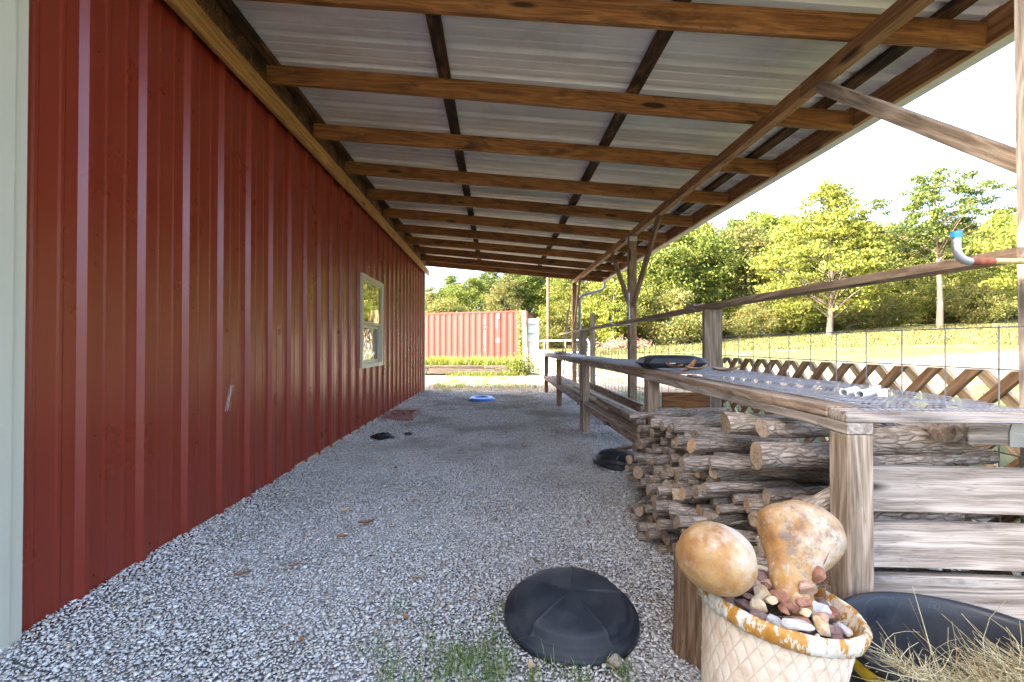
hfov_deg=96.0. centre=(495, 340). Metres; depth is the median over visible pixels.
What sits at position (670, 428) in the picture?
firewood log
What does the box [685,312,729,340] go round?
bush
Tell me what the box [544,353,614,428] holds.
work table
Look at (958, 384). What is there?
lattice panel
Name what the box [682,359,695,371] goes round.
dead leaf
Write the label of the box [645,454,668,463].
firewood log
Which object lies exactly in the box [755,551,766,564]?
firewood log
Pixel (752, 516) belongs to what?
firewood log
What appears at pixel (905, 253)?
gum tree
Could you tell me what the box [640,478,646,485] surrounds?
firewood log
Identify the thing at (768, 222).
oak tree
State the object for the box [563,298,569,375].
leaning stick
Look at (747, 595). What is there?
rock
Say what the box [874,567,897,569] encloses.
firewood log
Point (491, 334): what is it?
shipping container
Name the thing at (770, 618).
rock
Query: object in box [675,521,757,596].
gourd
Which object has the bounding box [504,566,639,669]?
bin lid
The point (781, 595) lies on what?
rock
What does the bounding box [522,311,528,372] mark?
gate post
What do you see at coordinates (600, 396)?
lumber board
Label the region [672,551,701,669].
tree stump
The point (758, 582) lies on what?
rock
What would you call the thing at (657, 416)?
firewood log
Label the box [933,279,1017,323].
bush
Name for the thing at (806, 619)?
rock
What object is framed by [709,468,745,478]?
firewood log
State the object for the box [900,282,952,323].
bush
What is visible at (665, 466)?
firewood log
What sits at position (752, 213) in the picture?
pine tree
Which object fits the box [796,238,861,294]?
oak tree
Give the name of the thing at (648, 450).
firewood log
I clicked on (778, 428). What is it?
firewood log
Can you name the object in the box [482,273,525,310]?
gum tree
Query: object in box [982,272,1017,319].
bush
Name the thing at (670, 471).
firewood log
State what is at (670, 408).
firewood log
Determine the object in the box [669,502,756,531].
firewood log
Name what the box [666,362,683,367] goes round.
dead leaf
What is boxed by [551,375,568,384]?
lumber board
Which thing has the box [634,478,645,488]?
firewood log
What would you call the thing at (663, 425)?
firewood log
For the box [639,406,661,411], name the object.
firewood log
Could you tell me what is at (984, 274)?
sapling
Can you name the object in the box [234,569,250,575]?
dead leaf
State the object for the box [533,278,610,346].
sapling
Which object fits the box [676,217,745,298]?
gum tree
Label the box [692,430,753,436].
firewood log
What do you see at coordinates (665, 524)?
firewood log
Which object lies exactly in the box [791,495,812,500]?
firewood log
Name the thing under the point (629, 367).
work table
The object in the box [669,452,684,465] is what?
firewood log
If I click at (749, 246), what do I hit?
gum tree
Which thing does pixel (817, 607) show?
rock
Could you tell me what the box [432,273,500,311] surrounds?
oak tree
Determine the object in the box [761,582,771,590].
rock
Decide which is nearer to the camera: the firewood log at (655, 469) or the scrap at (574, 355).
the firewood log at (655, 469)
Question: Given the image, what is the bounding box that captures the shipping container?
[425,310,533,359]
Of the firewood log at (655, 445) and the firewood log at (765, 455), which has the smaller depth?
the firewood log at (765, 455)
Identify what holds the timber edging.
on the ground at (890, 353)
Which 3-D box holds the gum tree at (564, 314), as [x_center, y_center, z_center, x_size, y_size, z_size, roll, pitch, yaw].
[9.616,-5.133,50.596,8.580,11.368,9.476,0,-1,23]
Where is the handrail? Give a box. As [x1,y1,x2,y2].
[559,247,1023,406]
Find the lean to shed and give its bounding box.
[164,0,1023,575]
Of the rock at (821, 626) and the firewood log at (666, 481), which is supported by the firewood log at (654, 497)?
the firewood log at (666, 481)
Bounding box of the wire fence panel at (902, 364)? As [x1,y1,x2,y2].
[572,325,1023,574]
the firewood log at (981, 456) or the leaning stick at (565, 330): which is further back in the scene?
the leaning stick at (565, 330)
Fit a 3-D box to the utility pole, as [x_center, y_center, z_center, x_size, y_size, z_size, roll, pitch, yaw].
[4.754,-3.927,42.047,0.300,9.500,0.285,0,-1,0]
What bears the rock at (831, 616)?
in the pot
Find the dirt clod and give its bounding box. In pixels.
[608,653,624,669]
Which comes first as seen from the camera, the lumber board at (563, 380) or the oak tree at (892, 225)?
the lumber board at (563, 380)
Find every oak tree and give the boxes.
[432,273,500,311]
[460,273,502,311]
[497,275,561,327]
[539,278,587,295]
[609,239,710,324]
[638,224,756,322]
[697,227,786,294]
[725,206,825,331]
[776,213,849,280]
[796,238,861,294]
[836,218,949,320]
[891,222,1003,284]
[965,209,1016,318]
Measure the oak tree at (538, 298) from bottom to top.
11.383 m
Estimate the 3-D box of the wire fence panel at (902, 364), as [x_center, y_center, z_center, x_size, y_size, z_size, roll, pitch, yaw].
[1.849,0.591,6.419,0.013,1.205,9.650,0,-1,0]
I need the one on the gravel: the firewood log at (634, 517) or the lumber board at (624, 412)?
the firewood log at (634, 517)
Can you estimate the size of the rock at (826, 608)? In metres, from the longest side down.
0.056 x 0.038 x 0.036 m
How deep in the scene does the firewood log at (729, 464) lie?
1.98 m
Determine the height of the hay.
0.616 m
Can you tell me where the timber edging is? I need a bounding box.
[425,363,515,373]
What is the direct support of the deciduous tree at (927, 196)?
on the ground at (890, 353)
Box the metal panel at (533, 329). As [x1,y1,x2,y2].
[528,318,538,360]
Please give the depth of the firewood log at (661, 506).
2.40 m
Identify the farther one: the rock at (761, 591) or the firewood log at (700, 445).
the firewood log at (700, 445)
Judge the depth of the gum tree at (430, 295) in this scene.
57.42 m
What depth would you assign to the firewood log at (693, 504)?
2.28 m
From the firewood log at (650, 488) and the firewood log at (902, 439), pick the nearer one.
the firewood log at (902, 439)
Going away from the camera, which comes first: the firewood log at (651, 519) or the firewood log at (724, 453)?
the firewood log at (724, 453)
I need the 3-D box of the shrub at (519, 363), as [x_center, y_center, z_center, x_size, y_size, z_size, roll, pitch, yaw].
[0.999,0.777,16.948,1.866,1.139,1.723,0,-1,0]
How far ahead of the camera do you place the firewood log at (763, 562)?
1.84 m
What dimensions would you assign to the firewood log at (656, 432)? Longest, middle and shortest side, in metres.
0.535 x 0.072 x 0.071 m
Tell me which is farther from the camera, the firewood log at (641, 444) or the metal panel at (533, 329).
the metal panel at (533, 329)
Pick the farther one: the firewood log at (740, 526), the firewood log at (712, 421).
the firewood log at (712, 421)
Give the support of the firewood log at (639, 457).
on the firewood log
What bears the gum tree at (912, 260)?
on the ground at (890, 353)
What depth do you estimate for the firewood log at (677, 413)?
3.17 m
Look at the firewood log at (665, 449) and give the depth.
2.93 m
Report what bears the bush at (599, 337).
on the ground at (890, 353)
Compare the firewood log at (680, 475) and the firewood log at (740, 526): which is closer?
the firewood log at (740, 526)
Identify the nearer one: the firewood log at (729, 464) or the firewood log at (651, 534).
the firewood log at (729, 464)
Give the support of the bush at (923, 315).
on the ground at (890, 353)
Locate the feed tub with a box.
[842,591,1023,681]
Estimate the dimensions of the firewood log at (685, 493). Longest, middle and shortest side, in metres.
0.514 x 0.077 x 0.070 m
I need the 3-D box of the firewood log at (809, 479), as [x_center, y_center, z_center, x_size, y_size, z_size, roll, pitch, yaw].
[1.275,0.578,2.039,0.610,0.070,0.061,5,1,14]
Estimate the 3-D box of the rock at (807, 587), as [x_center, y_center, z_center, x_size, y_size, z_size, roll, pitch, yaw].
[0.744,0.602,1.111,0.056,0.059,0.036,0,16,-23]
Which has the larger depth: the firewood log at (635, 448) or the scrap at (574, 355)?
the scrap at (574, 355)
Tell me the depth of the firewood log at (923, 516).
1.65 m
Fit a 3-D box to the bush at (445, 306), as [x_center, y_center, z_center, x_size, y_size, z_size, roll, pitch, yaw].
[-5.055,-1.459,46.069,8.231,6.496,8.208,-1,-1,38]
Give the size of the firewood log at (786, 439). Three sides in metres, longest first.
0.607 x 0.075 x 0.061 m
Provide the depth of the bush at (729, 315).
46.34 m
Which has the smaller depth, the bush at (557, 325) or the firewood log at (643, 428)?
the firewood log at (643, 428)
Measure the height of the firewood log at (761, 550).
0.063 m
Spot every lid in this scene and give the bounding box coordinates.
[469,395,494,401]
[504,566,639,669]
[593,448,635,470]
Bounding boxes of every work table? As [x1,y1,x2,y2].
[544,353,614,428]
[581,358,652,432]
[644,367,1023,620]
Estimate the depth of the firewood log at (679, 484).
2.35 m
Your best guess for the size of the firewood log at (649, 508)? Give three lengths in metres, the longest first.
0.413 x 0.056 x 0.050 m
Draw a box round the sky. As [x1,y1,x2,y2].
[425,42,1016,343]
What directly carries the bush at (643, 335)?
on the ground at (890, 353)
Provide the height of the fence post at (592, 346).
1.740 m
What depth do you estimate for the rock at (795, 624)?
1.01 m
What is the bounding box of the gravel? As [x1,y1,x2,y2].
[0,378,960,681]
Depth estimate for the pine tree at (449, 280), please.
59.53 m
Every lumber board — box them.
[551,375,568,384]
[563,384,609,409]
[573,385,639,412]
[590,382,643,411]
[597,398,638,425]
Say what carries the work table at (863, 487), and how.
on the gravel
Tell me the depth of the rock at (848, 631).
1.07 m
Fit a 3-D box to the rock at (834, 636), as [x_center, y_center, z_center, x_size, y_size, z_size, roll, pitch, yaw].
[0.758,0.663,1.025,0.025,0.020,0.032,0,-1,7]
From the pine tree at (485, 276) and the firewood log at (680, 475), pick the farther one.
the pine tree at (485, 276)
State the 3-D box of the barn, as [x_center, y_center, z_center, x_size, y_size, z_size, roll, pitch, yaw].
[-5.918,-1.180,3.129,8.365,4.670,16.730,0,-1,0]
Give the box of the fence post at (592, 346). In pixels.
[590,313,594,390]
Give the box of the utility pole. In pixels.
[547,277,549,349]
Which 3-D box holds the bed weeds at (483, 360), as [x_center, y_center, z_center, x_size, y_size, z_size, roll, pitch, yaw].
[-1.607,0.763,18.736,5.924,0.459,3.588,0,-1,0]
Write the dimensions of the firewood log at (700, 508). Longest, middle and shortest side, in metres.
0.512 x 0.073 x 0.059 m
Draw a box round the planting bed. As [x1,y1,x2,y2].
[425,359,523,374]
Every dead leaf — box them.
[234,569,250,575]
[358,519,373,522]
[528,659,533,669]
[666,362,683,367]
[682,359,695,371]
[685,364,707,369]
[712,365,740,370]
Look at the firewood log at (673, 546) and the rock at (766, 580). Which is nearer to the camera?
the rock at (766, 580)
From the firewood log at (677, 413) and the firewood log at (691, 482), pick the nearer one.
the firewood log at (691, 482)
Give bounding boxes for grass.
[356,594,667,681]
[539,322,1017,357]
[541,336,1017,466]
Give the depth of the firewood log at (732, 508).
2.03 m
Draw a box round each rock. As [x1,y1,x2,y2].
[724,597,734,604]
[733,598,750,610]
[742,593,752,598]
[749,595,767,612]
[749,609,767,620]
[753,579,760,590]
[753,584,770,600]
[757,569,768,580]
[761,579,771,585]
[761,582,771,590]
[764,595,777,604]
[766,614,780,622]
[769,589,789,603]
[771,621,784,627]
[777,613,813,632]
[778,604,789,614]
[781,618,814,630]
[782,601,798,613]
[795,597,810,606]
[798,580,817,594]
[799,606,811,616]
[811,601,822,616]
[812,551,829,582]
[812,610,829,622]
[813,615,830,636]
[814,597,828,606]
[817,578,827,599]
[818,602,831,613]
[827,613,834,619]
[828,624,843,638]
[829,605,841,619]
[830,633,843,638]
[833,620,852,636]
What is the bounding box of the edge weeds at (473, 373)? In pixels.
[446,370,528,376]
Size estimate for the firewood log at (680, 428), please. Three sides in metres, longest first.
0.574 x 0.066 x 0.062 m
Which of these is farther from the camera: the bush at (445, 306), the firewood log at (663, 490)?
the bush at (445, 306)
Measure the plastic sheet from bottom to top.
0.048 m
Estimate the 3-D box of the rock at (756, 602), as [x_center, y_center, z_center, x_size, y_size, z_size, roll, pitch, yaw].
[0.621,0.624,1.096,0.038,0.030,0.046,32,4,6]
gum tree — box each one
[425,285,448,311]
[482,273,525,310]
[551,278,617,344]
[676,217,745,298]
[703,218,787,330]
[844,220,917,304]
[851,233,953,307]
[948,222,1009,316]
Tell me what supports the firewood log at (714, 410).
on the firewood log at (640, 421)
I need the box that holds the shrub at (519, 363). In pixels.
[498,347,548,375]
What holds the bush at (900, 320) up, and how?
on the ground at (890, 353)
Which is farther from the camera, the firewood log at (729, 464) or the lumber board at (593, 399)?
the lumber board at (593, 399)
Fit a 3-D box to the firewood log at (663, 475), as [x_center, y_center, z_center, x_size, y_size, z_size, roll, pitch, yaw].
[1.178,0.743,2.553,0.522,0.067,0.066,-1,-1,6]
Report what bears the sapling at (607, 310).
on the ground at (890, 353)
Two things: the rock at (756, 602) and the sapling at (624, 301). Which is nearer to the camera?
the rock at (756, 602)
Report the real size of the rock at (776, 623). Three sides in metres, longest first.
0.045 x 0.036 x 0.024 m
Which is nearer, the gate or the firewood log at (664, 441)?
the firewood log at (664, 441)
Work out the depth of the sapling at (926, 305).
41.27 m
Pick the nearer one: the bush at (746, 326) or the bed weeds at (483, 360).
the bed weeds at (483, 360)
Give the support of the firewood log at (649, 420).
on the firewood log
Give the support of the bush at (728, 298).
on the ground at (890, 353)
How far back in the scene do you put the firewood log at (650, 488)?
2.58 m
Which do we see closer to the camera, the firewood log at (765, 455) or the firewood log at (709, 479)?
the firewood log at (765, 455)
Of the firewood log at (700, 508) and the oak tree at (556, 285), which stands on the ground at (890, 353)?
the oak tree at (556, 285)
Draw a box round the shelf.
[543,376,637,442]
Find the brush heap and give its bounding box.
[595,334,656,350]
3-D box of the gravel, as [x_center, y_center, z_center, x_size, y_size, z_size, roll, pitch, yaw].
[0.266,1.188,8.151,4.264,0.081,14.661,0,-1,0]
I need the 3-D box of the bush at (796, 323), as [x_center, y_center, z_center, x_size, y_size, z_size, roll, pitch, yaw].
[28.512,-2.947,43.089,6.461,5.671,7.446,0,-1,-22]
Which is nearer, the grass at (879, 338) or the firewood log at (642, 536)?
the firewood log at (642, 536)
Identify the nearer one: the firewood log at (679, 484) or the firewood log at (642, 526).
the firewood log at (679, 484)
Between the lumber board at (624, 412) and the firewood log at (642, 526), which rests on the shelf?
the lumber board at (624, 412)
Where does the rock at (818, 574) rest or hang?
on the gourd at (799, 540)
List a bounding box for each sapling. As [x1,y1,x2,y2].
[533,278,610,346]
[569,264,658,343]
[597,274,670,339]
[886,262,957,325]
[945,266,1017,320]
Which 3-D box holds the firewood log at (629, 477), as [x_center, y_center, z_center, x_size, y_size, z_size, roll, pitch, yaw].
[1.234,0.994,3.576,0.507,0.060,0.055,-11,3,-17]
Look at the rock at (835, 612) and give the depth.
1.10 m
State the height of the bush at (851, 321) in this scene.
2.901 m
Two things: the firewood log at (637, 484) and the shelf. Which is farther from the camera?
the shelf
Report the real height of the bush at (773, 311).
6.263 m
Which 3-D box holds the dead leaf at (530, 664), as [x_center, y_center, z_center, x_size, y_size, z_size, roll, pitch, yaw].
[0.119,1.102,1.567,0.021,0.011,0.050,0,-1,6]
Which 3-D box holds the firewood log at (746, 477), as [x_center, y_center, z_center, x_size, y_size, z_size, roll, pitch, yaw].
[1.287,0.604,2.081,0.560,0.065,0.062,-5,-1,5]
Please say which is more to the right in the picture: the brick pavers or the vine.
the vine
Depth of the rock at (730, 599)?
1.12 m
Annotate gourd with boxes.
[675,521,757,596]
[756,500,846,617]
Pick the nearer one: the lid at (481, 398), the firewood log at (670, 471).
the firewood log at (670, 471)
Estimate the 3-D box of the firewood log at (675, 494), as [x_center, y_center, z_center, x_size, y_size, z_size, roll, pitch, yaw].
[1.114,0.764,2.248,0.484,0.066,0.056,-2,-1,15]
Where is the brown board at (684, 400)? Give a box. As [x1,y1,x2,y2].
[662,392,709,408]
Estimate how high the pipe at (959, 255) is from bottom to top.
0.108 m
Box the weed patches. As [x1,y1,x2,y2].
[428,374,541,391]
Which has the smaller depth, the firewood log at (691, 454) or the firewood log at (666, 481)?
the firewood log at (691, 454)
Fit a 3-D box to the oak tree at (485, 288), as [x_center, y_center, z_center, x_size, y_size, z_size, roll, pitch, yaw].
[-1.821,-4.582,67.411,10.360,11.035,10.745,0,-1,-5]
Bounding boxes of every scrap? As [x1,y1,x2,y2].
[556,351,569,354]
[566,354,584,356]
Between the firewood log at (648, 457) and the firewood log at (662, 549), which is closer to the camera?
the firewood log at (662, 549)
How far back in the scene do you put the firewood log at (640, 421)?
3.46 m
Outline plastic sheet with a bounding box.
[370,432,395,439]
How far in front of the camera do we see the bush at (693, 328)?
41.59 m
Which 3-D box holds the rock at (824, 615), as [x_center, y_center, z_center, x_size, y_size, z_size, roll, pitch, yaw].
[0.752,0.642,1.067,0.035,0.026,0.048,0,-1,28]
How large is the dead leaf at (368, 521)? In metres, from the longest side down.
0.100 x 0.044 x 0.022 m
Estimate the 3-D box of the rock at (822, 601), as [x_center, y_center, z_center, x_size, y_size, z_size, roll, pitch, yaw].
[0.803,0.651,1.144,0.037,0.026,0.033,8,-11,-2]
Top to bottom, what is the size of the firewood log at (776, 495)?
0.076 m
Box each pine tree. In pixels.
[436,272,465,305]
[474,271,501,308]
[501,273,545,309]
[723,215,747,233]
[737,206,767,235]
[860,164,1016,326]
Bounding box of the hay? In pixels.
[851,586,1023,681]
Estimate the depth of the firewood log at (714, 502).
2.10 m
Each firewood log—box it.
[625,465,632,471]
[626,453,637,463]
[626,473,634,480]
[628,498,644,510]
[629,410,690,419]
[630,513,646,521]
[632,442,641,451]
[633,464,652,478]
[634,454,645,460]
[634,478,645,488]
[634,503,651,516]
[636,419,644,423]
[636,438,660,448]
[636,522,655,531]
[637,532,664,543]
[638,425,650,432]
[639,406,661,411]
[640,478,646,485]
[640,488,645,495]
[643,437,659,443]
[644,495,650,503]
[644,505,653,512]
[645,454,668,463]
[646,448,652,453]
[646,474,658,483]
[646,483,662,493]
[646,529,661,539]
[648,414,705,424]
[649,427,665,436]
[649,516,655,522]
[650,414,676,417]
[650,458,669,465]
[651,416,721,427]
[651,443,665,447]
[651,446,662,453]
[651,465,662,474]
[651,495,666,505]
[653,475,674,482]
[653,511,669,517]
[654,404,711,410]
[654,500,677,512]
[656,483,672,496]
[657,519,679,530]
[657,544,668,554]
[659,414,720,430]
[659,470,674,479]
[660,437,671,444]
[661,531,680,545]
[662,445,668,454]
[662,479,671,484]
[663,464,669,469]
[665,431,676,438]
[666,466,680,476]
[667,424,721,432]
[667,545,672,552]
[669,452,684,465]
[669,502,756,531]
[671,439,686,450]
[671,487,709,503]
[672,543,676,553]
[673,423,760,436]
[673,515,748,528]
[674,437,770,445]
[675,469,703,481]
[675,481,686,487]
[678,502,696,506]
[679,454,750,471]
[679,487,709,501]
[683,407,731,413]
[683,453,700,456]
[684,431,691,436]
[686,479,699,486]
[687,438,781,452]
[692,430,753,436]
[692,485,731,498]
[694,471,700,477]
[696,504,715,514]
[698,471,709,477]
[701,452,749,455]
[701,480,828,493]
[703,510,747,522]
[706,476,796,481]
[709,455,829,484]
[709,458,829,476]
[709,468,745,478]
[710,498,732,508]
[711,452,749,454]
[716,473,782,481]
[716,503,745,513]
[720,411,786,434]
[729,523,749,528]
[731,492,762,504]
[733,528,757,544]
[743,497,766,512]
[748,510,759,526]
[750,441,901,469]
[755,486,829,541]
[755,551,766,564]
[756,418,898,437]
[757,540,765,556]
[759,559,767,566]
[762,437,796,441]
[763,485,829,504]
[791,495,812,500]
[816,583,830,592]
[825,569,975,582]
[872,425,972,454]
[873,449,999,465]
[874,511,1000,518]
[874,512,964,520]
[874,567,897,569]
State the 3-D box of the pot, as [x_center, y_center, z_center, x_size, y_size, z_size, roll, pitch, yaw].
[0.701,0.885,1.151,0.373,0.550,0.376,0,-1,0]
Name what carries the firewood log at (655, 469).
on the firewood log
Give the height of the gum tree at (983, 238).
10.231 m
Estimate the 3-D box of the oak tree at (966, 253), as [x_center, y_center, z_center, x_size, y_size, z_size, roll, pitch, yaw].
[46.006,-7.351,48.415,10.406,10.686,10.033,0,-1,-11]
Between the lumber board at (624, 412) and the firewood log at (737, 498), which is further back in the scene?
the lumber board at (624, 412)
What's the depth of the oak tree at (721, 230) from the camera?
52.63 m
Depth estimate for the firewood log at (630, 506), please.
3.04 m
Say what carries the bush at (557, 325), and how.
on the ground at (890, 353)
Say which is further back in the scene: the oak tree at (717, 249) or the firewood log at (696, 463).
the oak tree at (717, 249)
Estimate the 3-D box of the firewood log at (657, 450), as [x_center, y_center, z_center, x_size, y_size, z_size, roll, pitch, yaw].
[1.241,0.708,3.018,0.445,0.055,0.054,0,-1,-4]
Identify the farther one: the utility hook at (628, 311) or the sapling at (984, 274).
the sapling at (984, 274)
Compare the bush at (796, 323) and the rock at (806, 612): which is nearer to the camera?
the rock at (806, 612)
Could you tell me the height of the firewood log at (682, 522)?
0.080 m
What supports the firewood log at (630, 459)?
on the firewood log at (628, 468)
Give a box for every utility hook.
[609,293,630,325]
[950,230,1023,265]
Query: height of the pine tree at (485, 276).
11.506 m
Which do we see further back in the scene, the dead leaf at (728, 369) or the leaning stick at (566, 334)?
the leaning stick at (566, 334)
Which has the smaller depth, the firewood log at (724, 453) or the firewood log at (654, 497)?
the firewood log at (724, 453)
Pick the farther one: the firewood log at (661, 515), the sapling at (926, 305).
the sapling at (926, 305)
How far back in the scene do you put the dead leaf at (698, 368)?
2.89 m
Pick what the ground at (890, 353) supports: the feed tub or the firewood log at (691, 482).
the feed tub
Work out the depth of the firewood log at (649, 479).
2.74 m
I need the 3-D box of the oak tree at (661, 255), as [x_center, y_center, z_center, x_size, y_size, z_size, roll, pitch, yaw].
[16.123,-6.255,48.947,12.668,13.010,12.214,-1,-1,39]
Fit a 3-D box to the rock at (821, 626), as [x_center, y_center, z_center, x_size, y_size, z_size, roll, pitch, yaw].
[0.738,0.645,1.040,0.033,0.031,0.046,0,-1,22]
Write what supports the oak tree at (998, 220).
on the ground at (890, 353)
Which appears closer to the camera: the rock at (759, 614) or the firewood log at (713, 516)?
the rock at (759, 614)
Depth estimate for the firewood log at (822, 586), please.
1.67 m
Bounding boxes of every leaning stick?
[562,310,567,350]
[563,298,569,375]
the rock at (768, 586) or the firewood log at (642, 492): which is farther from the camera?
the firewood log at (642, 492)
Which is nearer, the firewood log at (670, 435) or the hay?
the hay
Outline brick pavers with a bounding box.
[384,410,419,420]
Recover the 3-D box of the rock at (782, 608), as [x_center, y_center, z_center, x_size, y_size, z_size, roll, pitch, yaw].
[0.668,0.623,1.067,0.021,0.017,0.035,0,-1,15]
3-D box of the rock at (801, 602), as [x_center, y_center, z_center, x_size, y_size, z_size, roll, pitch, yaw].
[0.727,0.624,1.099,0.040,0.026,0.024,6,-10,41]
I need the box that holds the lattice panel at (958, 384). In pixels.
[723,357,1020,574]
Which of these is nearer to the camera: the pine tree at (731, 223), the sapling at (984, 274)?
the sapling at (984, 274)
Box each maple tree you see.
[740,176,907,335]
[963,198,1017,297]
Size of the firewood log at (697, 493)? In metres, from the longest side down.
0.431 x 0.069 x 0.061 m
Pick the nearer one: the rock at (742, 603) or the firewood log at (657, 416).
the rock at (742, 603)
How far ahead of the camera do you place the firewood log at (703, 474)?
2.18 m
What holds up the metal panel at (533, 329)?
on the ground at (890, 353)
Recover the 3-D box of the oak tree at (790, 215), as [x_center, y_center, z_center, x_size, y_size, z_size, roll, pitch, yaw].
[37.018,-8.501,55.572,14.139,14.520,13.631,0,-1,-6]
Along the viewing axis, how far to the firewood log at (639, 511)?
2.81 m
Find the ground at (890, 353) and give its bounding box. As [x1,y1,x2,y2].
[0,317,1020,681]
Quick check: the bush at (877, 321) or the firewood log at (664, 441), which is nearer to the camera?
the firewood log at (664, 441)
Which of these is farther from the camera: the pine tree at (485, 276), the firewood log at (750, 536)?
the pine tree at (485, 276)
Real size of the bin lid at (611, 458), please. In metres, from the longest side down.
0.496 x 0.496 x 0.100 m
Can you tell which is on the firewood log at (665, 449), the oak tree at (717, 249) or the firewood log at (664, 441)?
the firewood log at (664, 441)
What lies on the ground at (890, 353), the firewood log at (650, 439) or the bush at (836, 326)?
the bush at (836, 326)
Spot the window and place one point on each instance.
(371, 290)
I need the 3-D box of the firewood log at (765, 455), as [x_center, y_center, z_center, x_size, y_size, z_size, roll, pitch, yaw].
[1.350,0.453,1.836,0.633,0.119,0.123,-1,-1,1]
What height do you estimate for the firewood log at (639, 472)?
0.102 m
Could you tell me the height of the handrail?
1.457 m
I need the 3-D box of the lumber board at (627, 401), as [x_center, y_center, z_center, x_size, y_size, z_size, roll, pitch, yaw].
[1.515,0.706,5.817,0.045,0.097,4.150,0,0,0]
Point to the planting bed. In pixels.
(463, 374)
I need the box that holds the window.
[360,272,383,368]
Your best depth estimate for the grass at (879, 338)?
29.98 m
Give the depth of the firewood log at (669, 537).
2.39 m
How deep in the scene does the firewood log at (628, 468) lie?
3.47 m
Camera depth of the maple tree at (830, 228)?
37.02 m
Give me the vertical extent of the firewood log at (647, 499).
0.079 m
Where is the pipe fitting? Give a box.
[839,385,887,398]
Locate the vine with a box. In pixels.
[515,308,525,359]
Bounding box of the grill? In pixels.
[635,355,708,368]
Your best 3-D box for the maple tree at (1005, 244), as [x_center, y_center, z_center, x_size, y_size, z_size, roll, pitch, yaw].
[29.647,-5.561,22.686,9.502,10.744,9.046,-1,-1,40]
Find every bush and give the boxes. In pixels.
[425,294,479,312]
[539,314,577,348]
[585,306,642,345]
[617,304,666,344]
[637,282,702,345]
[667,316,701,341]
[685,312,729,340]
[700,287,744,337]
[722,296,757,337]
[722,302,785,338]
[738,282,837,335]
[763,284,855,335]
[809,303,841,331]
[817,292,858,330]
[834,289,916,328]
[842,306,884,329]
[878,304,921,326]
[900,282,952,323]
[909,303,936,323]
[916,277,1008,322]
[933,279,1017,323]
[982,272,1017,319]
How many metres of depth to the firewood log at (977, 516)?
1.68 m
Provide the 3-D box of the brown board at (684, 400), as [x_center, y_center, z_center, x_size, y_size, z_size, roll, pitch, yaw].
[1.440,0.460,3.495,0.360,0.140,0.020,0,-1,0]
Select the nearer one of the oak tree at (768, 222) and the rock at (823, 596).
the rock at (823, 596)
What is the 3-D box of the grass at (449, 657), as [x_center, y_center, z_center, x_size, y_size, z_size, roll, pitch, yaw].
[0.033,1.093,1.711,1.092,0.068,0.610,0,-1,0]
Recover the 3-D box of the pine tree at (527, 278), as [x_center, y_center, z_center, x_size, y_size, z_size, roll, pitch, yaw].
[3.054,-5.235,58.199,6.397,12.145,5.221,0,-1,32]
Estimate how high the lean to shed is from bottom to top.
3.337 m
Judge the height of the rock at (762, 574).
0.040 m
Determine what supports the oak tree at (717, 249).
on the ground at (890, 353)
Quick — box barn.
[0,0,425,662]
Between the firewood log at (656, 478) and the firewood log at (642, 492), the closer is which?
the firewood log at (656, 478)
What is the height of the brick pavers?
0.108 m
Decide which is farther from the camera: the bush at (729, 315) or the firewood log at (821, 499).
the bush at (729, 315)
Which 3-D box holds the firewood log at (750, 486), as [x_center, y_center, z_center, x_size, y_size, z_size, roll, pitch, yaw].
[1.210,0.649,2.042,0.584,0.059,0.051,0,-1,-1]
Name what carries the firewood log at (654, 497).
on the firewood log at (661, 515)
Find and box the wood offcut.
[615,445,631,449]
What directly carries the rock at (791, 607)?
in the pot
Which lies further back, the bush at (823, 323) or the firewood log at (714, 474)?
the bush at (823, 323)
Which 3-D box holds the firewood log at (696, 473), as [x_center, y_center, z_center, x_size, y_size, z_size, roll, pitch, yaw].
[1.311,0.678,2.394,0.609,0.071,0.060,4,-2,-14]
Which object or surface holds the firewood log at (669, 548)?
on the ground at (890, 353)
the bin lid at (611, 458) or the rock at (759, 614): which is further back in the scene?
the bin lid at (611, 458)
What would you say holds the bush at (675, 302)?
on the ground at (890, 353)
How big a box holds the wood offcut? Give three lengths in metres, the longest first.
0.275 x 0.090 x 0.030 m
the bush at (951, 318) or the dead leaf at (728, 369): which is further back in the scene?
the bush at (951, 318)
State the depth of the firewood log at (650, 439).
3.19 m
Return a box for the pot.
[695,564,872,681]
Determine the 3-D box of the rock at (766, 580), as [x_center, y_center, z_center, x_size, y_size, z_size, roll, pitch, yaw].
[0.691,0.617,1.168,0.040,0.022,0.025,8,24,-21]
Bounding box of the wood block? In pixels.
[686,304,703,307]
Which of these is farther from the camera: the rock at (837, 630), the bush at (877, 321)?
the bush at (877, 321)
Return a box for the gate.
[530,339,589,378]
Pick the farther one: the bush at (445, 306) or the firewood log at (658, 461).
the bush at (445, 306)
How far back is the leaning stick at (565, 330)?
11.18 m
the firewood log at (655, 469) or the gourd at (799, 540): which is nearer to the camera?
the gourd at (799, 540)
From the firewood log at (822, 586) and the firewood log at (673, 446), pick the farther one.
the firewood log at (673, 446)
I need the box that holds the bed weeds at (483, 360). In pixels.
[425,355,519,366]
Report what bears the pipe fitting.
on the work table at (863, 487)

